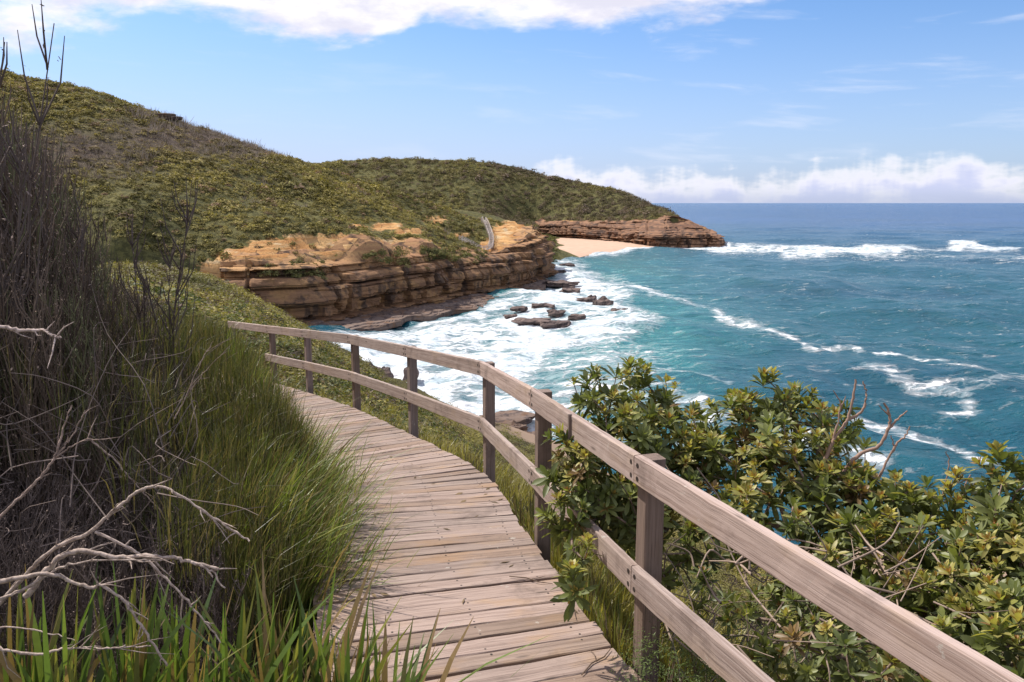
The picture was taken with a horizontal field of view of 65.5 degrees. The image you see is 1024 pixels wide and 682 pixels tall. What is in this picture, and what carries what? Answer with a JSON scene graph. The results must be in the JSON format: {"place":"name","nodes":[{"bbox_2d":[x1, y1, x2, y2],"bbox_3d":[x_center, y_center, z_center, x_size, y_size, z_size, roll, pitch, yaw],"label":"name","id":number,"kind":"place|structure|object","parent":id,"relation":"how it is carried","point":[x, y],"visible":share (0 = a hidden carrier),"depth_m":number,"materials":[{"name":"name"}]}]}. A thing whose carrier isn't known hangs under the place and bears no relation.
{"place":"outdoors","nodes":[
{"label":"outdoors","id":0,"kind":"place"},
{"bbox_2d":[0,79,531,301],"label":"hill","id":1,"kind":"structure","parent":0,"point":[505,232],"depth_m":206.02,"materials":[{"name":"green plant"}]},
{"bbox_2d":[156,113,182,119],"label":"rock outcrop","id":2,"kind":"object","parent":1,"relation":"on","point":[171,115],"visible":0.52,"depth_m":250.62,"materials":[{"name":"grey stone"}]},
{"bbox_2d":[29,103,450,262],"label":"burnt scrub","id":3,"kind":"object","parent":1,"relation":"on","point":[245,143],"visible":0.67,"depth_m":235.41,"materials":[{"name":"plant"}]},
{"bbox_2d":[0,68,504,261],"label":"hillside scrub","id":4,"kind":"object","parent":1,"relation":"on","point":[353,185],"visible":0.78,"depth_m":225.01,"materials":[{"name":"green plant"}]},
{"bbox_2d":[460,220,492,248],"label":"boardwalk","id":5,"kind":"structure","parent":1,"relation":"on","point":[490,235],"depth_m":283.63,"materials":[{"name":"grey wood"}]},
{"bbox_2d":[459,217,493,250],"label":"handrail","id":6,"kind":"object","parent":5,"relation":"on","point":[486,228],"visible":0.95,"depth_m":278.08,"materials":[{"name":"grey wood"}]},
{"bbox_2d":[219,225,557,323],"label":"cliff","id":7,"kind":"structure","parent":0,"point":[355,284],"depth_m":206.77,"materials":[{"name":"stone"}]},
{"bbox_2d":[257,245,489,279],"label":"cliff edge scrub","id":8,"kind":"object","parent":7,"relation":"on","point":[433,252],"visible":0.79,"depth_m":212.01,"materials":[{"name":"green plant"}]},
{"bbox_2d":[0,267,1017,681],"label":"ground","id":9,"kind":"structure","parent":0,"point":[524,435],"depth_m":39.01,"materials":[{"name":"green plant"}]},
{"bbox_2d":[0,37,49,546],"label":"dead shrub","id":10,"kind":"object","parent":9,"relation":"on","point":[18,161],"visible":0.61,"depth_m":4.64,"materials":[{"name":"brown plant"}]},
{"bbox_2d":[0,140,54,507],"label":"dead shrub","id":11,"kind":"object","parent":9,"relation":"on","point":[46,243],"visible":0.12,"depth_m":5.20,"materials":[{"name":"brown plant"}]},
{"bbox_2d":[0,0,64,508],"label":"dead shrub","id":12,"kind":"object","parent":9,"relation":"on","point":[40,119],"visible":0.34,"depth_m":5.01,"materials":[{"name":"brown plant"}]},
{"bbox_2d":[0,321,72,368],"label":"dead branch","id":13,"kind":"object","parent":9,"relation":"on","point":[14,329],"visible":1,"depth_m":2.99,"materials":[{"name":"grey wood"}]},
{"bbox_2d":[10,150,92,464],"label":"dead shrub","id":14,"kind":"object","parent":9,"relation":"on","point":[43,229],"visible":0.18,"depth_m":5.50,"materials":[{"name":"brown plant"}]},
{"bbox_2d":[49,185,91,380],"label":"dead shrub","id":15,"kind":"object","parent":9,"relation":"on","point":[81,239],"visible":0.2,"depth_m":6.04,"materials":[{"name":"brown plant"}]},
{"bbox_2d":[0,566,145,681],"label":"strappy plant","id":16,"kind":"object","parent":9,"relation":"on","point":[31,665],"visible":0.65,"depth_m":3.10,"materials":[{"name":"green plant"}]},
{"bbox_2d":[0,479,249,642],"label":"dead branch","id":17,"kind":"object","parent":16,"relation":"on","point":[15,585],"visible":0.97,"depth_m":3.05,"materials":[{"name":"grey wood"}]},
{"bbox_2d":[0,625,167,677],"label":"dead branch","id":18,"kind":"object","parent":9,"relation":"on","point":[2,650],"visible":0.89,"depth_m":2.90,"materials":[{"name":"grey wood"}]},
{"bbox_2d":[0,554,167,666],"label":"dead branch","id":19,"kind":"object","parent":9,"relation":"on","point":[56,575],"visible":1,"depth_m":2.90,"materials":[{"name":"grey wood"}]},
{"bbox_2d":[0,558,199,681],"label":"strappy plant","id":20,"kind":"object","parent":9,"relation":"on","point":[88,659],"visible":0.88,"depth_m":2.99,"materials":[{"name":"green plant"}]},
{"bbox_2d":[0,82,218,566],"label":"dead heath","id":21,"kind":"object","parent":9,"relation":"on","point":[72,334],"visible":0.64,"depth_m":5.19,"materials":[{"name":"brown plant"}]},
{"bbox_2d":[90,438,163,523],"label":"dead branch","id":22,"kind":"object","parent":9,"relation":"on","point":[104,451],"visible":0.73,"depth_m":4.20,"materials":[{"name":"grey wood"}]},
{"bbox_2d":[23,543,236,598],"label":"dead branch","id":23,"kind":"object","parent":9,"relation":"on","point":[29,592],"visible":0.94,"depth_m":2.99,"materials":[{"name":"grey wood"}]},
{"bbox_2d":[0,419,271,681],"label":"heath","id":24,"kind":"object","parent":9,"relation":"on","point":[82,572],"visible":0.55,"depth_m":4.16,"materials":[{"name":"plant"}]},
{"bbox_2d":[117,210,164,434],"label":"dead shrub","id":25,"kind":"object","parent":9,"relation":"on","point":[134,271],"visible":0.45,"depth_m":6.43,"materials":[{"name":"brown plant"}]},
{"bbox_2d":[0,288,293,649],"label":"dead twig tangle","id":26,"kind":"object","parent":9,"relation":"on","point":[72,470],"visible":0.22,"depth_m":4.36,"materials":[{"name":"wood"}]},
{"bbox_2d":[0,405,117,518],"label":"dead branch","id":27,"kind":"object","parent":26,"relation":"attached to","point":[30,487],"visible":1,"depth_m":3.30,"materials":[{"name":"grey wood"}]},
{"bbox_2d":[133,180,197,500],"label":"dead shrub","id":28,"kind":"object","parent":9,"relation":"on","point":[186,218],"visible":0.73,"depth_m":6.17,"materials":[{"name":"brown plant"}]},
{"bbox_2d":[59,566,279,681],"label":"strappy plant","id":29,"kind":"object","parent":9,"relation":"on","point":[173,669],"visible":0.59,"depth_m":3.33,"materials":[{"name":"green plant"}]},
{"bbox_2d":[92,563,261,681],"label":"strappy plant","id":30,"kind":"object","parent":9,"relation":"on","point":[141,670],"visible":0.82,"depth_m":3.09,"materials":[{"name":"green plant"}]},
{"bbox_2d":[0,95,354,672],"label":"rushes","id":31,"kind":"object","parent":9,"relation":"on","point":[241,367],"visible":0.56,"depth_m":5.11,"materials":[{"name":"green plant"}]},
{"bbox_2d":[175,337,233,418],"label":"dead branch","id":32,"kind":"object","parent":31,"relation":"in","point":[189,390],"visible":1,"depth_m":4.20,"materials":[{"name":"grey wood"}]},
{"bbox_2d":[124,586,336,681],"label":"strappy plant","id":33,"kind":"object","parent":9,"relation":"on","point":[267,674],"visible":0.8,"depth_m":3.25,"materials":[{"name":"green plant"}]},
{"bbox_2d":[186,377,293,437],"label":"grass tussock","id":34,"kind":"object","parent":9,"relation":"on","point":[215,399],"depth_m":10.46,"materials":[{"name":"green plant"}]},
{"bbox_2d":[51,439,440,644],"bbox_3d":[-1.670,1.248,4.978,2.424,0.907,1.794,9,13,40],"label":"grass tussock","id":35,"kind":"object","parent":9,"relation":"on","point":[307,522],"depth_m":5.02,"materials":[{"name":"green plant"}]},
{"bbox_2d":[115,424,395,543],"bbox_3d":[-1.894,1.158,5.864,2.011,0.904,2.158,0,10,0],"label":"grass tussock","id":36,"kind":"object","parent":9,"relation":"on","point":[313,481],"depth_m":5.92,"materials":[{"name":"green plant"}]},
{"bbox_2d":[159,551,353,681],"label":"strappy plant","id":37,"kind":"object","parent":9,"relation":"on","point":[262,642],"visible":0.74,"depth_m":3.38,"materials":[{"name":"green plant"}]},
{"bbox_2d":[172,393,354,467],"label":"grass tussock","id":38,"kind":"object","parent":9,"relation":"on","point":[281,431],"depth_m":8.27,"materials":[{"name":"green plant"}]},
{"bbox_2d":[192,390,350,452],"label":"grass tussock","id":39,"kind":"object","parent":9,"relation":"on","point":[249,419],"depth_m":9.22,"materials":[{"name":"green plant"}]},
{"bbox_2d":[211,415,353,458],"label":"grass tussock","id":40,"kind":"object","parent":9,"relation":"on","point":[325,428],"depth_m":9.18,"materials":[{"name":"green plant"}]},
{"bbox_2d":[173,406,394,495],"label":"grass tussock","id":41,"kind":"object","parent":9,"relation":"on","point":[317,443],"depth_m":7.46,"materials":[{"name":"green plant"}]},
{"bbox_2d":[170,462,404,586],"bbox_3d":[-1.529,1.397,5.409,1.753,0.712,1.749,7,12,35],"label":"grass tussock","id":42,"kind":"object","parent":9,"relation":"on","point":[326,522],"depth_m":5.55,"materials":[{"name":"green plant"}]},
{"bbox_2d":[150,506,444,657],"bbox_3d":[-1.305,1.509,5.035,1.688,0.594,1.631,7,12,35],"label":"grass tussock","id":43,"kind":"object","parent":9,"relation":"on","point":[311,585],"depth_m":4.96,"materials":[{"name":"green plant"}]},
{"bbox_2d":[211,444,398,522],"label":"grass tussock","id":44,"kind":"object","parent":9,"relation":"on","point":[327,481],"depth_m":6.72,"materials":[{"name":"green plant"}]},
{"bbox_2d":[167,556,449,681],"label":"strappy plant","id":45,"kind":"object","parent":9,"relation":"on","point":[328,657],"visible":0.8,"depth_m":3.36,"materials":[{"name":"green plant"}]},
{"bbox_2d":[173,418,448,515],"bbox_3d":[-1.991,1.148,6.418,2.402,0.903,2.123,3,10,18],"label":"grass tussock","id":46,"kind":"object","parent":9,"relation":"on","point":[315,457],"depth_m":6.67,"materials":[{"name":"green plant"}]},
{"bbox_2d":[283,426,379,477],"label":"grass tussock","id":47,"kind":"object","parent":9,"relation":"on","point":[343,449],"depth_m":8.31,"materials":[{"name":"green plant"}]},
{"bbox_2d":[283,456,421,548],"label":"grass tussock","id":48,"kind":"object","parent":9,"relation":"on","point":[340,506],"depth_m":6.21,"materials":[{"name":"green plant"}]},
{"bbox_2d":[315,437,399,497],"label":"grass tussock","id":49,"kind":"object","parent":9,"relation":"on","point":[345,472],"depth_m":7.54,"materials":[{"name":"green plant"}]},
{"bbox_2d":[377,366,393,377],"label":"boulder","id":50,"kind":"object","parent":9,"relation":"on","point":[388,373],"visible":0.29,"depth_m":129.21,"materials":[{"name":"grey stone"}]},
{"bbox_2d":[284,575,546,681],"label":"strappy plant","id":51,"kind":"object","parent":9,"relation":"on","point":[344,667],"visible":0.83,"depth_m":3.29,"materials":[{"name":"green plant"}]},
{"bbox_2d":[192,369,642,681],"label":"boardwalk","id":52,"kind":"structure","parent":9,"relation":"on","point":[469,553],"depth_m":5.10,"materials":[{"name":"brown wood"}]},
{"bbox_2d":[296,389,578,651],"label":"leaf litter","id":53,"kind":"object","parent":52,"relation":"on","point":[382,593],"visible":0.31,"depth_m":6.36,"materials":[{"name":"brown plant"}]},
{"bbox_2d":[509,576,552,583],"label":"fallen twig","id":54,"kind":"object","parent":52,"relation":"on","point":[531,579],"visible":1,"depth_m":5.04,"materials":[{"name":"grey wood"}]},
{"bbox_2d":[581,648,610,674],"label":"fallen twig","id":55,"kind":"object","parent":52,"relation":"on","point":[595,660],"visible":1,"depth_m":4.08,"materials":[{"name":"brown wood"}]},
{"bbox_2d":[335,601,540,681],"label":"strappy plant","id":56,"kind":"object","parent":9,"relation":"on","point":[405,677],"visible":0.87,"depth_m":3.44,"materials":[{"name":"green plant"}]},
{"bbox_2d":[460,454,510,496],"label":"grass tussock","id":57,"kind":"object","parent":9,"relation":"on","point":[482,465],"depth_m":9.29,"materials":[{"name":"green plant"}]},
{"bbox_2d":[93,260,911,681],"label":"slope ground cover","id":58,"kind":"object","parent":9,"relation":"on","point":[221,284],"visible":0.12,"depth_m":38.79,"materials":[{"name":"green plant"}]},
{"bbox_2d":[479,410,534,424],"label":"boulder","id":59,"kind":"object","parent":9,"relation":"on","point":[517,416],"visible":0.46,"depth_m":104.57,"materials":[{"name":"brown stone"}]},
{"bbox_2d":[506,420,527,430],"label":"boulder","id":60,"kind":"object","parent":9,"relation":"on","point":[515,424],"visible":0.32,"depth_m":99.58,"materials":[{"name":"beige stone"}]},
{"bbox_2d":[510,490,565,537],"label":"grass tussock","id":61,"kind":"object","parent":9,"relation":"on","point":[531,519],"depth_m":7.46,"materials":[{"name":"green plant"}]},
{"bbox_2d":[111,258,1005,681],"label":"slope grass","id":62,"kind":"structure","parent":9,"relation":"on","point":[517,484],"depth_m":6.99,"materials":[{"name":"green plant"}]},
{"bbox_2d":[525,524,593,572],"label":"grass tussock","id":63,"kind":"object","parent":9,"relation":"on","point":[564,556],"depth_m":6.37,"materials":[{"name":"green plant"}]},
{"bbox_2d":[557,551,632,627],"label":"grass tussock","id":64,"kind":"object","parent":9,"relation":"on","point":[587,583],"depth_m":5.42,"materials":[{"name":"green plant"}]},
{"bbox_2d":[227,321,1023,681],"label":"handrail","id":65,"kind":"object","parent":9,"relation":"on","point":[915,643],"visible":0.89,"depth_m":3.82,"materials":[{"name":"brown wood"}]},
{"bbox_2d":[531,355,725,632],"bbox_3d":[0.713,1.271,4.878,1.100,2.164,2.135,4,11,22],"label":"coastal shrub","id":66,"kind":"object","parent":9,"relation":"on","point":[602,502],"visible":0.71,"depth_m":4.79,"materials":[{"name":"green plant"}]},
{"bbox_2d":[587,585,672,678],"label":"grass tussock","id":67,"kind":"object","parent":9,"relation":"on","point":[617,619],"depth_m":4.86,"materials":[{"name":"green plant"}]},
{"bbox_2d":[607,618,716,681],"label":"heath bush","id":68,"kind":"object","parent":9,"relation":"on","point":[674,657],"visible":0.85,"depth_m":3.75,"materials":[{"name":"green plant"}]},
{"bbox_2d":[663,610,782,681],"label":"heath bush","id":69,"kind":"object","parent":9,"relation":"on","point":[730,637],"visible":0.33,"depth_m":3.90,"materials":[{"name":"green plant"}]},
{"bbox_2d":[677,651,789,681],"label":"heath bush","id":70,"kind":"object","parent":9,"relation":"on","point":[702,674],"visible":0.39,"depth_m":3.60,"materials":[{"name":"green plant"}]},
{"bbox_2d":[668,366,883,678],"bbox_3d":[1.633,1.518,4.967,1.434,2.601,1.525,0,10,0],"label":"coastal shrub","id":71,"kind":"object","parent":9,"relation":"on","point":[764,452],"visible":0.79,"depth_m":4.88,"materials":[{"name":"green plant"}]},
{"bbox_2d":[687,565,930,681],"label":"coastal shrub","id":72,"kind":"object","parent":9,"relation":"on","point":[853,665],"visible":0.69,"depth_m":3.50,"materials":[{"name":"green plant"}]},
{"bbox_2d":[659,466,1023,681],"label":"dead sticks","id":73,"kind":"object","parent":9,"relation":"on","point":[750,571],"visible":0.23,"depth_m":3.88,"materials":[{"name":"wood"}]},
{"bbox_2d":[798,379,1021,676],"bbox_3d":[2.108,1.794,4.350,1.056,2.950,1.585,5,11,26],"label":"coastal shrub","id":74,"kind":"object","parent":9,"relation":"on","point":[917,507],"visible":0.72,"depth_m":4.21,"materials":[{"name":"green plant"}]},
{"bbox_2d":[914,440,1023,678],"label":"coastal shrub","id":75,"kind":"object","parent":9,"relation":"on","point":[1004,630],"visible":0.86,"depth_m":3.77,"materials":[{"name":"green plant"}]},
{"bbox_2d":[0,0,1023,202],"label":"sky","id":76,"kind":"structure","parent":0,"point":[656,101],"materials":[{"name":"blue"}]},
{"bbox_2d":[324,158,705,229],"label":"hill","id":77,"kind":"structure","parent":0,"point":[534,209],"depth_m":653.61,"materials":[{"name":"green plant"}]},
{"bbox_2d":[313,156,679,229],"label":"headland woodland","id":78,"kind":"object","parent":77,"relation":"on","point":[633,203],"visible":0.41,"depth_m":653.05,"materials":[{"name":"green plant"}]},
{"bbox_2d":[549,235,577,259],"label":"valley ground","id":79,"kind":"structure","parent":0,"point":[562,254],"depth_m":419.86,"materials":[{"name":"green plant"}]},
{"bbox_2d":[538,231,559,261],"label":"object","id":80,"kind":"object","parent":79,"relation":"on","point":[551,237],"visible":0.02,"depth_m":508.70,"materials":[{"name":"green plant"}]},
{"bbox_2d":[555,238,673,256],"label":"beach","id":81,"kind":"structure","parent":0,"point":[578,247],"depth_m":509.43,"materials":[{"name":"beige sand"}]},
{"bbox_2d":[536,215,724,247],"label":"cliff","id":82,"kind":"structure","parent":0,"point":[664,231],"depth_m":544.82,"materials":[{"name":"stone"}]},
{"bbox_2d":[307,203,1023,554],"bbox_3d":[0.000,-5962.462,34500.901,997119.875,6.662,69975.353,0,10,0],"label":"sea","id":83,"kind":"structure","parent":0,"point":[913,309],"depth_m":186.91,"materials":[{"name":"liquid"}]},
{"bbox_2d":[402,367,418,381],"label":"boulder","id":84,"kind":"object","parent":83,"relation":"in","point":[405,374],"visible":0.18,"depth_m":129.91,"materials":[{"name":"grey stone"}]},
{"bbox_2d":[305,275,553,330],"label":"rock platform","id":85,"kind":"object","parent":83,"relation":"in","point":[384,319],"visible":0.47,"depth_m":204.56,"materials":[{"name":"brown stone"}]},
{"bbox_2d":[503,314,517,317],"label":"boulder","id":86,"kind":"object","parent":83,"relation":"in","point":[509,315],"visible":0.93,"depth_m":198.44,"materials":[{"name":"grey stone"}]},
{"bbox_2d":[510,306,527,311],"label":"boulder","id":87,"kind":"object","parent":83,"relation":"in","point":[519,308],"visible":1,"depth_m":212.65,"materials":[{"name":"stone"}]},
{"bbox_2d":[511,317,551,324],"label":"boulder","id":88,"kind":"object","parent":83,"relation":"in","point":[525,321],"visible":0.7,"depth_m":188.61,"materials":[{"name":"stone"}]},
{"bbox_2d":[531,303,554,307],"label":"boulder","id":89,"kind":"object","parent":83,"relation":"in","point":[540,305],"visible":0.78,"depth_m":217.40,"materials":[{"name":"stone"}]},
{"bbox_2d":[540,320,570,328],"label":"boulder","id":90,"kind":"object","parent":83,"relation":"in","point":[546,324],"visible":0.97,"depth_m":184.91,"materials":[{"name":"stone"}]},
{"bbox_2d":[547,309,566,317],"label":"boulder","id":91,"kind":"object","parent":83,"relation":"in","point":[555,313],"visible":1,"depth_m":204.18,"materials":[{"name":"stone"}]},
{"bbox_2d":[542,280,579,287],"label":"boulder","id":92,"kind":"object","parent":83,"relation":"in","point":[562,283],"visible":0.96,"depth_m":276.11,"materials":[{"name":"stone"}]},
{"bbox_2d":[559,263,574,266],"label":"boulder","id":93,"kind":"object","parent":83,"relation":"in","point":[569,264],"visible":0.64,"depth_m":360.79,"materials":[{"name":"grey stone"}]},
{"bbox_2d":[559,288,580,292],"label":"boulder","id":94,"kind":"object","parent":83,"relation":"in","point":[570,290],"visible":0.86,"depth_m":255.78,"materials":[{"name":"stone"}]},
{"bbox_2d":[568,314,585,320],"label":"boulder","id":95,"kind":"object","parent":83,"relation":"in","point":[575,317],"visible":0.92,"depth_m":196.84,"materials":[{"name":"stone"}]},
{"bbox_2d":[577,297,595,301],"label":"boulder","id":96,"kind":"object","parent":83,"relation":"in","point":[586,299],"visible":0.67,"depth_m":230.61,"materials":[{"name":"stone"}]},
{"bbox_2d":[592,296,613,305],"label":"boulder","id":97,"kind":"object","parent":83,"relation":"in","point":[603,301],"visible":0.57,"depth_m":220.65,"materials":[{"name":"stone"}]},
{"bbox_2d":[610,308,627,310],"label":"boulder","id":98,"kind":"object","parent":83,"relation":"in","point":[613,309],"visible":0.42,"depth_m":208.04,"materials":[{"name":"stone"}]}
]}

